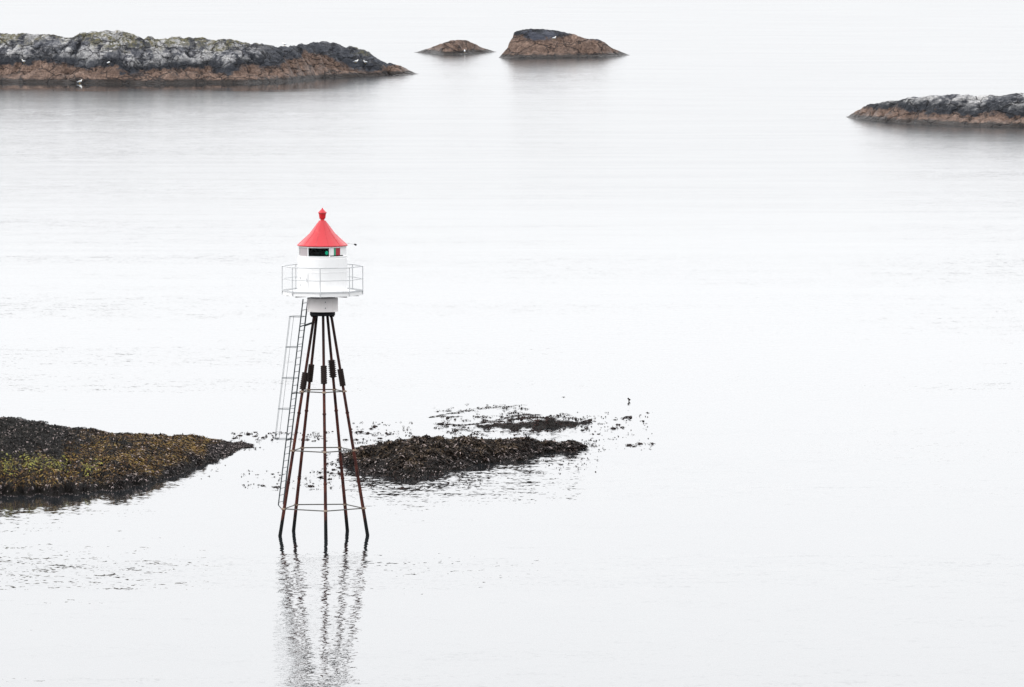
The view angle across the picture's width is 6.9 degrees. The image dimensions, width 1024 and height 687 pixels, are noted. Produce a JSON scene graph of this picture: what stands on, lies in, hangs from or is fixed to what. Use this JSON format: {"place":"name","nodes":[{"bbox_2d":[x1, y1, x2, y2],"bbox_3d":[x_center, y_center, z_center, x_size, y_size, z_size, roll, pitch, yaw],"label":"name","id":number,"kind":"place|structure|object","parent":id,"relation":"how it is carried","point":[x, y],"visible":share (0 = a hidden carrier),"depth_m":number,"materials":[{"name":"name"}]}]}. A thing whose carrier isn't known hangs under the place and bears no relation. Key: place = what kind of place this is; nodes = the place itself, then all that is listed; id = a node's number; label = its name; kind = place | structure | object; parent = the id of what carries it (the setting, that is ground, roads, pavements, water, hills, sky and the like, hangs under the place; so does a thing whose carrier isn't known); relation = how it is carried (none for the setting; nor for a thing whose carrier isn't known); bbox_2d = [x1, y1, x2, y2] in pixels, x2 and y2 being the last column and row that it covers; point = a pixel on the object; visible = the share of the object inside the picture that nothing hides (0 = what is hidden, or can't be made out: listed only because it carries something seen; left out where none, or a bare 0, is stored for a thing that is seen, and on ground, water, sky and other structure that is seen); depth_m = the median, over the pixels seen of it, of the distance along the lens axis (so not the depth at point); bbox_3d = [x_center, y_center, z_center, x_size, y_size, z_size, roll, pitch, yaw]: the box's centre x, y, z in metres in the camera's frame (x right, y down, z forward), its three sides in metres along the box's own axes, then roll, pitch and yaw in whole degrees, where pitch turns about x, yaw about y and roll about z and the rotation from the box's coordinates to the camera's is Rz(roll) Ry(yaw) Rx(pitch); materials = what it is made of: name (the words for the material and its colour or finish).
{"place":"outdoors","nodes":[
{"label":"outdoors","id":0,"kind":"place"},
{"bbox_2d":[0,0,1023,686],"bbox_3d":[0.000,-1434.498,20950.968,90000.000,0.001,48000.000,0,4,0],"label":"water","id":1,"kind":"structure","parent":0,"point":[752,270],"depth_m":476.26,"materials":[{"name":"white liquid"}]},
{"bbox_2d":[0,416,253,497],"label":"seaweed islet","id":2,"kind":"object","parent":1,"relation":"on","point":[44,458],"visible":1,"depth_m":390.04,"materials":[{"name":"plant"}]},
{"bbox_2d":[0,30,415,83],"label":"rocky island","id":3,"kind":"structure","parent":1,"relation":"in","point":[84,57],"depth_m":851.09,"materials":[{"name":"grey stone"}]},
{"bbox_2d":[275,208,368,538],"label":"light tower","id":4,"kind":"structure","parent":1,"relation":"in","point":[322,267],"depth_m":361.19,"materials":[{"name":"metal"}]},
{"bbox_2d":[176,403,652,488],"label":"floating seaweed","id":5,"kind":"object","parent":1,"relation":"on","point":[518,418],"visible":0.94,"depth_m":417.93,"materials":[{"name":"black plant"}]},
{"bbox_2d":[414,40,494,54],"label":"rock islet","id":6,"kind":"object","parent":1,"relation":"on","point":[454,47],"visible":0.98,"depth_m":927.01,"materials":[{"name":"brown stone"}]},
{"bbox_2d":[338,434,591,478],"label":"seaweed islet","id":7,"kind":"object","parent":1,"relation":"on","point":[418,456],"visible":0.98,"depth_m":397.55,"materials":[{"name":"black plant"}]},
{"bbox_2d":[473,417,592,430],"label":"kelp bank","id":8,"kind":"structure","parent":1,"relation":"in","point":[552,422],"depth_m":419.62,"materials":[{"name":"black plant"}]},
{"bbox_2d":[499,29,629,57],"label":"rock islet","id":9,"kind":"object","parent":1,"relation":"on","point":[532,43],"visible":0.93,"depth_m":916.63,"materials":[{"name":"brown stone"}]},
{"bbox_2d":[846,93,1023,126],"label":"rocky island","id":10,"kind":"structure","parent":1,"relation":"on","point":[979,111],"depth_m":754.24,"materials":[{"name":"grey stone"}]}
]}

